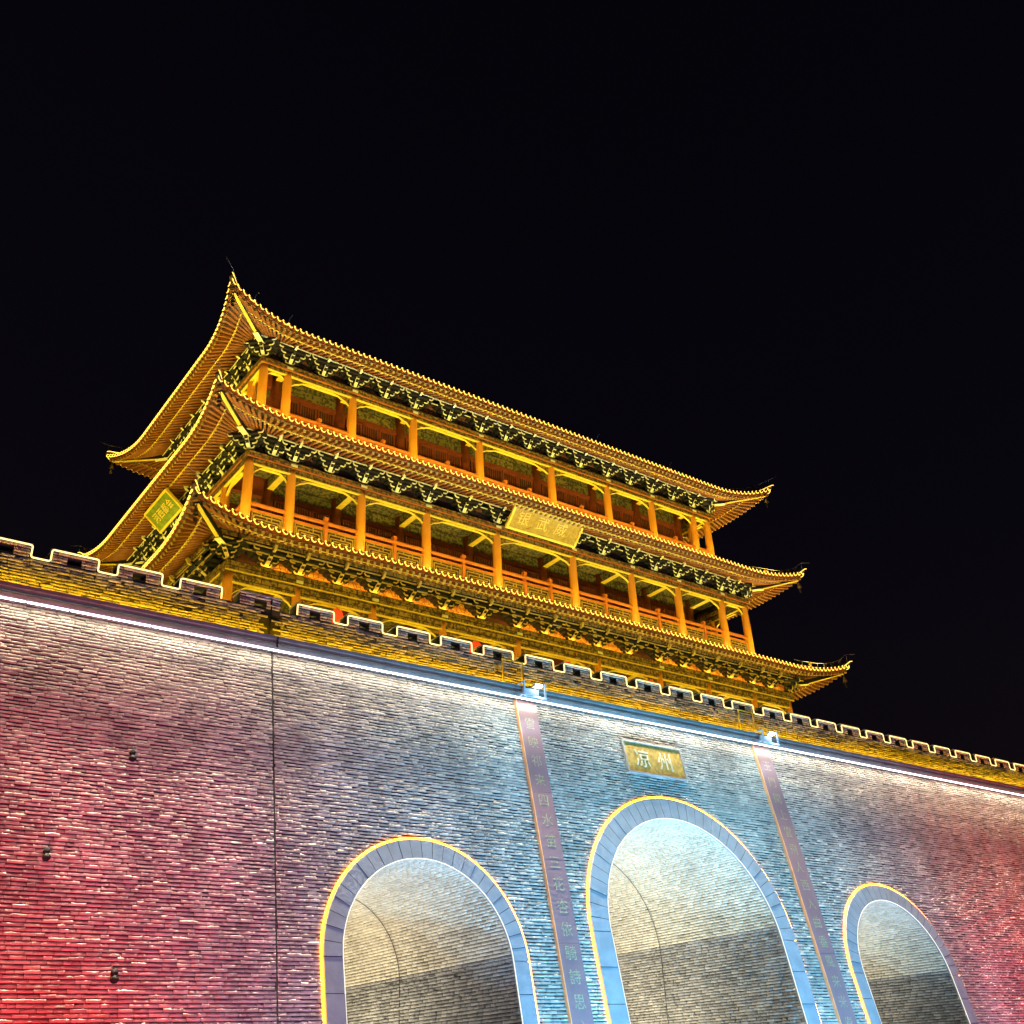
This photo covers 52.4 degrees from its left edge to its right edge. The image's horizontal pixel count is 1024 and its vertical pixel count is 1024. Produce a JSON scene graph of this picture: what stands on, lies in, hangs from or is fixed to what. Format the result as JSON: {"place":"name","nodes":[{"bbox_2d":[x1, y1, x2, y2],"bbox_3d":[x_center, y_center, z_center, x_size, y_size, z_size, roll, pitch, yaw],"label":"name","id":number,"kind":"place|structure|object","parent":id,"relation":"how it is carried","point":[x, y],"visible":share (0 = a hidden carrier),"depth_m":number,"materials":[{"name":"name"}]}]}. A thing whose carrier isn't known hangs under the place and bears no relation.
{"place":"outdoors","nodes":[
{"label":"outdoors","id":0,"kind":"place"},
{"bbox_2d":[77,257,854,714],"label":"gate tower","id":1,"kind":"structure","parent":0,"point":[367,493],"depth_m":33.70,"materials":[{"name":"gold tile"}]},
{"bbox_2d":[82,379,216,555],"bbox_3d":[-11.558,-0.791,32.339,0.295,0.554,12.567,17,-35,-32],"label":"bead light","id":2,"kind":"object","parent":1,"relation":"attached to","point":[162,469],"visible":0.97,"depth_m":31.36,"materials":[{"name":"yellow"}]},
{"bbox_2d":[143,488,183,533],"bbox_3d":[-10.868,-0.028,32.463,0.678,0.589,1.920,17,-35,-32],"label":"name board","id":3,"kind":"object","parent":1,"relation":"attached to","point":[163,511],"visible":1,"depth_m":32.41,"materials":[{"name":"green wood"}]},
{"bbox_2d":[142,489,192,568],"bbox_3d":[-11.830,2.571,30.114,0.259,0.591,14.167,17,-35,-32],"label":"bead light","id":4,"kind":"object","parent":1,"relation":"attached to","point":[160,548],"visible":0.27,"depth_m":26.39,"materials":[{"name":"yellow plastic"}]},
{"bbox_2d":[106,283,229,456],"bbox_3d":[-11.432,-4.123,34.423,0.464,0.702,11.368,17,-35,-32],"label":"bead light","id":5,"kind":"object","parent":1,"relation":"attached to","point":[137,441],"visible":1,"depth_m":34.07,"materials":[{"name":"yellow"}]},
{"bbox_2d":[192,503,198,521],"bbox_3d":[-7.658,0.017,25.201,0.170,0.500,0.162,17,-35,-32],"label":"wind bell","id":6,"kind":"object","parent":1,"relation":"hanging from","point":[195,513],"visible":1,"depth_m":25.17,"materials":[{"name":"brown metal"}]},
{"bbox_2d":[216,392,221,407],"bbox_3d":[-7.862,-3.018,27.951,0.170,0.500,0.162,17,-35,-32],"label":"wind bell","id":7,"kind":"object","parent":1,"relation":"hanging from","point":[219,399],"visible":1,"depth_m":27.93,"materials":[{"name":"brown metal"}]},
{"bbox_2d":[230,293,235,306],"bbox_3d":[-8.158,-6.210,30.429,0.170,0.500,0.162,17,-35,-32],"label":"wind bell","id":8,"kind":"object","parent":1,"relation":"hanging from","point":[232,300],"visible":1,"depth_m":30.40,"materials":[{"name":"brown metal"}]},
{"bbox_2d":[332,608,342,623],"bbox_3d":[-4.714,2.900,27.933,0.380,0.925,0.380,17,-35,-32],"label":"lantern","id":9,"kind":"object","parent":1,"relation":"hanging from","point":[338,613],"visible":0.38,"depth_m":27.83,"materials":[{"name":"red fabric"}]},
{"bbox_2d":[470,636,480,652],"bbox_3d":[-1.054,4.056,30.339,0.380,0.965,0.380,17,-35,-32],"label":"lantern","id":10,"kind":"object","parent":1,"relation":"hanging from","point":[475,643],"visible":0.34,"depth_m":30.28,"materials":[{"name":"red fabric"}]},
{"bbox_2d":[232,278,770,494],"bbox_3d":[1.129,-3.536,36.694,23.370,0.721,0.476,17,-35,-32],"label":"bead light","id":11,"kind":"object","parent":1,"relation":"attached to","point":[488,400],"visible":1,"depth_m":35.41,"materials":[{"name":"yellow"}]},
{"bbox_2d":[218,376,803,575],"bbox_3d":[1.706,-0.381,34.343,23.944,0.561,0.300,17,-35,-32],"label":"bead light","id":12,"kind":"object","parent":1,"relation":"attached to","point":[493,485],"visible":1,"depth_m":32.73,"materials":[{"name":"yellow plastic"}]},
{"bbox_2d":[195,487,848,670],"bbox_3d":[2.353,2.798,31.857,24.970,0.584,0.255,17,-35,-32],"label":"bead light","id":13,"kind":"object","parent":1,"relation":"attached to","point":[505,588],"visible":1,"depth_m":29.96,"materials":[{"name":"yellow plastic"}]},
{"bbox_2d":[505,504,583,548],"bbox_3d":[1.125,0.511,34.802,2.920,0.768,0.702,17,-35,-32],"label":"name board","id":14,"kind":"object","parent":1,"relation":"attached to","point":[541,526],"visible":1,"depth_m":34.79,"materials":[{"name":"gold wood"}]},
{"bbox_2d":[0,0,1023,764],"label":"sky","id":15,"kind":"structure","parent":0,"point":[736,244],"materials":[{"name":"black"}]},
{"label":"ground","id":16,"kind":"structure","parent":0,"visible":0},
{"bbox_2d":[0,537,1023,1023],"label":"gate wall","id":17,"kind":"structure","parent":16,"relation":"on","point":[228,825],"depth_m":22.91,"materials":[{"name":"grey brick"}]},
{"bbox_2d":[0,594,26,602],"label":"strip lamp","id":18,"kind":"object","parent":17,"relation":"attached to","point":[13,598],"visible":1,"depth_m":19.42,"materials":[{"name":"grey plastic"}]},
{"bbox_2d":[42,848,50,860],"bbox_3d":[-7.798,5.741,17.427,0.128,0.218,0.110,17,-35,-32],"label":"drain spout","id":19,"kind":"object","parent":17,"relation":"attached to","point":[46,856],"visible":1,"depth_m":17.39,"materials":[{"name":"black metal"}]},
{"bbox_2d":[27,600,69,610],"bbox_3d":[-8.809,1.779,19.776,0.776,0.052,0.052,17,-35,-32],"label":"strip lamp","id":20,"kind":"object","parent":17,"relation":"attached to","point":[48,605],"visible":1,"depth_m":19.75,"materials":[{"name":"grey plastic"}]},
{"bbox_2d":[70,608,111,618],"bbox_3d":[-8.171,1.978,20.197,0.776,0.052,0.052,17,-35,-32],"label":"strip lamp","id":21,"kind":"object","parent":17,"relation":"attached to","point":[90,613],"visible":1,"depth_m":20.18,"materials":[{"name":"grey plastic"}]},
{"bbox_2d":[0,537,222,598],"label":"rope light","id":22,"kind":"object","parent":17,"relation":"attached to","point":[110,573],"visible":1,"depth_m":21.23,"materials":[{"name":"grey plastic"}]},
{"bbox_2d":[109,969,118,983],"bbox_3d":[-6.479,7.569,16.951,0.128,0.218,0.110,17,-35,-32],"label":"drain spout","id":23,"kind":"object","parent":17,"relation":"attached to","point":[114,978],"visible":1,"depth_m":16.91,"materials":[{"name":"black plastic"}]},
{"bbox_2d":[112,616,151,626],"bbox_3d":[-7.533,2.176,20.618,0.776,0.052,0.052,17,-35,-32],"label":"strip lamp","id":24,"kind":"object","parent":17,"relation":"attached to","point":[131,621],"visible":1,"depth_m":20.59,"materials":[{"name":"grey plastic"}]},
{"bbox_2d":[129,750,136,761],"bbox_3d":[-7.038,4.529,19.305,0.128,0.218,0.110,17,-35,-32],"label":"drain spout","id":25,"kind":"object","parent":17,"relation":"attached to","point":[132,756],"visible":1,"depth_m":19.26,"materials":[{"name":"black metal"}]},
{"bbox_2d":[152,624,189,634],"bbox_3d":[-6.895,2.375,21.040,0.776,0.052,0.052,17,-35,-32],"label":"strip lamp","id":26,"kind":"object","parent":17,"relation":"attached to","point":[170,629],"visible":1,"depth_m":21.02,"materials":[{"name":"grey plastic"}]},
{"bbox_2d":[190,632,226,641],"bbox_3d":[-6.256,2.573,21.461,0.776,0.052,0.052,17,-35,-32],"label":"strip lamp","id":27,"kind":"object","parent":17,"relation":"attached to","point":[208,636],"visible":1,"depth_m":21.43,"materials":[{"name":"grey plastic"}]},
{"bbox_2d":[227,639,262,647],"bbox_3d":[-5.618,2.772,21.882,0.776,0.052,0.052,17,-35,-32],"label":"strip lamp","id":28,"kind":"object","parent":17,"relation":"attached to","point":[244,643],"visible":1,"depth_m":21.86,"materials":[{"name":"grey plastic"}]},
{"bbox_2d":[262,646,296,654],"bbox_3d":[-4.980,2.970,22.304,0.776,0.052,0.052,17,-35,-32],"label":"strip lamp","id":29,"kind":"object","parent":17,"relation":"attached to","point":[279,650],"visible":1,"depth_m":22.28,"materials":[{"name":"grey plastic"}]},
{"bbox_2d":[297,652,329,660],"bbox_3d":[-4.342,3.169,22.725,0.776,0.052,0.052,17,-35,-32],"label":"strip lamp","id":30,"kind":"object","parent":17,"relation":"attached to","point":[312,657],"visible":1,"depth_m":22.70,"materials":[{"name":"grey plastic"}]},
{"bbox_2d":[329,659,360,667],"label":"strip lamp","id":31,"kind":"object","parent":17,"relation":"attached to","point":[344,663],"visible":1,"depth_m":23.12,"materials":[{"name":"grey plastic"}]},
{"bbox_2d":[361,665,391,673],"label":"strip lamp","id":32,"kind":"object","parent":17,"relation":"attached to","point":[376,669],"visible":1,"depth_m":23.55,"materials":[{"name":"grey plastic"}]},
{"bbox_2d":[392,671,421,678],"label":"strip lamp","id":33,"kind":"object","parent":17,"relation":"attached to","point":[406,675],"visible":1,"depth_m":23.97,"materials":[{"name":"grey plastic"}]},
{"bbox_2d":[320,837,538,1023],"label":"arch light","id":34,"kind":"object","parent":17,"relation":"attached to","point":[325,914],"visible":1,"depth_m":20.95,"materials":[{"name":"yellow plastic"}]},
{"bbox_2d":[421,677,449,684],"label":"strip lamp","id":35,"kind":"object","parent":17,"relation":"attached to","point":[434,680],"visible":1,"depth_m":24.38,"materials":[{"name":"grey plastic"}]},
{"bbox_2d":[450,682,477,689],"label":"strip lamp","id":36,"kind":"object","parent":17,"relation":"attached to","point":[464,686],"visible":1,"depth_m":24.82,"materials":[{"name":"grey plastic"}]},
{"bbox_2d":[477,688,503,694],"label":"strip lamp","id":37,"kind":"object","parent":17,"relation":"attached to","point":[490,691],"visible":1,"depth_m":25.23,"materials":[{"name":"grey plastic"}]},
{"bbox_2d":[501,658,546,699],"bbox_3d":[0.301,4.198,26.160,0.882,1.140,0.650,17,-35,-32],"label":"lamp bracket","id":38,"kind":"object","parent":17,"relation":"attached to","point":[529,692],"visible":0.98,"depth_m":25.99,"materials":[{"name":"white metal"}]},
{"bbox_2d":[504,693,529,699],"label":"strip lamp","id":39,"kind":"object","parent":38,"relation":"attached to","point":[516,696],"visible":1,"depth_m":25.64,"materials":[{"name":"grey plastic"}]},
{"bbox_2d":[530,698,554,704],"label":"strip lamp","id":40,"kind":"object","parent":38,"relation":"attached to","point":[543,701],"visible":1,"depth_m":26.07,"materials":[{"name":"grey plastic"}]},
{"bbox_2d":[514,699,593,1023],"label":"couplet board","id":41,"kind":"object","parent":17,"relation":"attached to","point":[574,981],"visible":1,"depth_m":23.50,"materials":[{"name":"wood"}]},
{"bbox_2d":[555,703,578,709],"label":"strip lamp","id":42,"kind":"object","parent":17,"relation":"attached to","point":[566,706],"visible":1,"depth_m":26.50,"materials":[{"name":"grey plastic"}]},
{"bbox_2d":[579,708,602,713],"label":"strip lamp","id":43,"kind":"object","parent":17,"relation":"attached to","point":[591,711],"visible":1,"depth_m":26.91,"materials":[{"name":"grey plastic"}]},
{"bbox_2d":[602,712,625,718],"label":"strip lamp","id":44,"kind":"object","parent":17,"relation":"attached to","point":[614,715],"visible":1,"depth_m":27.34,"materials":[{"name":"grey plastic"}]},
{"bbox_2d":[625,717,647,722],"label":"strip lamp","id":45,"kind":"object","parent":17,"relation":"attached to","point":[635,719],"visible":1,"depth_m":27.75,"materials":[{"name":"grey plastic"}]},
{"bbox_2d":[620,738,688,781],"bbox_3d":[3.777,6.604,27.655,2.130,0.930,0.286,17,-35,-32],"label":"wall sign","id":46,"kind":"object","parent":17,"relation":"attached to","point":[654,760],"visible":1,"depth_m":27.61,"materials":[{"name":"brown metal"}]},
{"bbox_2d":[647,721,668,726],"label":"strip lamp","id":47,"kind":"object","parent":17,"relation":"attached to","point":[655,723],"visible":1,"depth_m":28.17,"materials":[{"name":"grey plastic"}]},
{"bbox_2d":[296,604,1023,769],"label":"rope light","id":48,"kind":"object","parent":17,"relation":"attached to","point":[732,701],"visible":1,"depth_m":28.88,"materials":[{"name":"grey"}]},
{"bbox_2d":[669,725,689,730],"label":"strip lamp","id":49,"kind":"object","parent":17,"relation":"attached to","point":[679,728],"visible":1,"depth_m":28.61,"materials":[{"name":"grey plastic"}]},
{"bbox_2d":[689,729,709,734],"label":"strip lamp","id":50,"kind":"object","parent":17,"relation":"attached to","point":[696,731],"visible":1,"depth_m":29.01,"materials":[{"name":"grey plastic"}]},
{"bbox_2d":[587,797,821,1023],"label":"arch light","id":51,"kind":"object","parent":17,"relation":"attached to","point":[619,809],"visible":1,"depth_m":25.30,"materials":[{"name":"yellow plastic"}]},
{"bbox_2d":[709,733,728,738],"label":"strip lamp","id":52,"kind":"object","parent":17,"relation":"attached to","point":[717,735],"visible":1,"depth_m":29.43,"materials":[{"name":"grey plastic"}]},
{"bbox_2d":[729,737,747,742],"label":"strip lamp","id":53,"kind":"object","parent":17,"relation":"attached to","point":[737,739],"visible":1,"depth_m":29.86,"materials":[{"name":"grey plastic"}]},
{"bbox_2d":[737,709,779,745],"bbox_3d":[7.287,6.372,30.774,0.882,1.140,0.650,17,-35,-32],"label":"lamp bracket","id":54,"kind":"object","parent":17,"relation":"attached to","point":[765,739],"visible":0.95,"depth_m":30.60,"materials":[{"name":"white metal"}]},
{"bbox_2d":[748,741,766,745],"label":"strip lamp","id":55,"kind":"object","parent":54,"relation":"attached to","point":[757,743],"visible":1,"depth_m":30.30,"materials":[{"name":"grey plastic"}]},
{"bbox_2d":[767,744,784,749],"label":"strip lamp","id":56,"kind":"object","parent":54,"relation":"attached to","point":[777,747],"visible":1,"depth_m":30.70,"materials":[{"name":"grey plastic"}]},
{"bbox_2d":[784,748,801,752],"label":"strip lamp","id":57,"kind":"object","parent":17,"relation":"attached to","point":[793,750],"visible":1,"depth_m":31.13,"materials":[{"name":"grey plastic"}]},
{"bbox_2d":[751,745,856,1023],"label":"couplet board","id":58,"kind":"object","parent":17,"relation":"attached to","point":[831,973],"visible":1,"depth_m":28.11,"materials":[{"name":"wood"}]},
{"bbox_2d":[802,751,818,755],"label":"strip lamp","id":59,"kind":"object","parent":17,"relation":"attached to","point":[808,753],"visible":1,"depth_m":31.54,"materials":[{"name":"grey plastic"}]},
{"bbox_2d":[819,754,835,759],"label":"strip lamp","id":60,"kind":"object","parent":17,"relation":"attached to","point":[829,757],"visible":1,"depth_m":31.96,"materials":[{"name":"grey plastic"}]},
{"bbox_2d":[836,758,851,762],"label":"strip lamp","id":61,"kind":"object","parent":17,"relation":"attached to","point":[844,760],"visible":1,"depth_m":32.40,"materials":[{"name":"grey plastic"}]},
{"bbox_2d":[852,761,867,765],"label":"strip lamp","id":62,"kind":"object","parent":17,"relation":"attached to","point":[860,763],"visible":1,"depth_m":32.82,"materials":[{"name":"grey plastic"}]},
{"bbox_2d":[868,764,882,768],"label":"strip lamp","id":63,"kind":"object","parent":17,"relation":"attached to","point":[870,765],"visible":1,"depth_m":33.24,"materials":[{"name":"grey plastic"}]},
{"bbox_2d":[883,767,897,771],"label":"strip lamp","id":64,"kind":"object","parent":17,"relation":"attached to","point":[891,769],"visible":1,"depth_m":33.67,"materials":[{"name":"grey plastic"}]},
{"bbox_2d":[898,770,912,773],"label":"strip lamp","id":65,"kind":"object","parent":17,"relation":"attached to","point":[901,771],"visible":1,"depth_m":34.07,"materials":[{"name":"grey plastic"}]},
{"bbox_2d":[843,884,970,1023],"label":"arch light","id":66,"kind":"object","parent":17,"relation":"attached to","point":[856,890],"visible":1,"depth_m":28.96,"materials":[{"name":"yellow plastic"}]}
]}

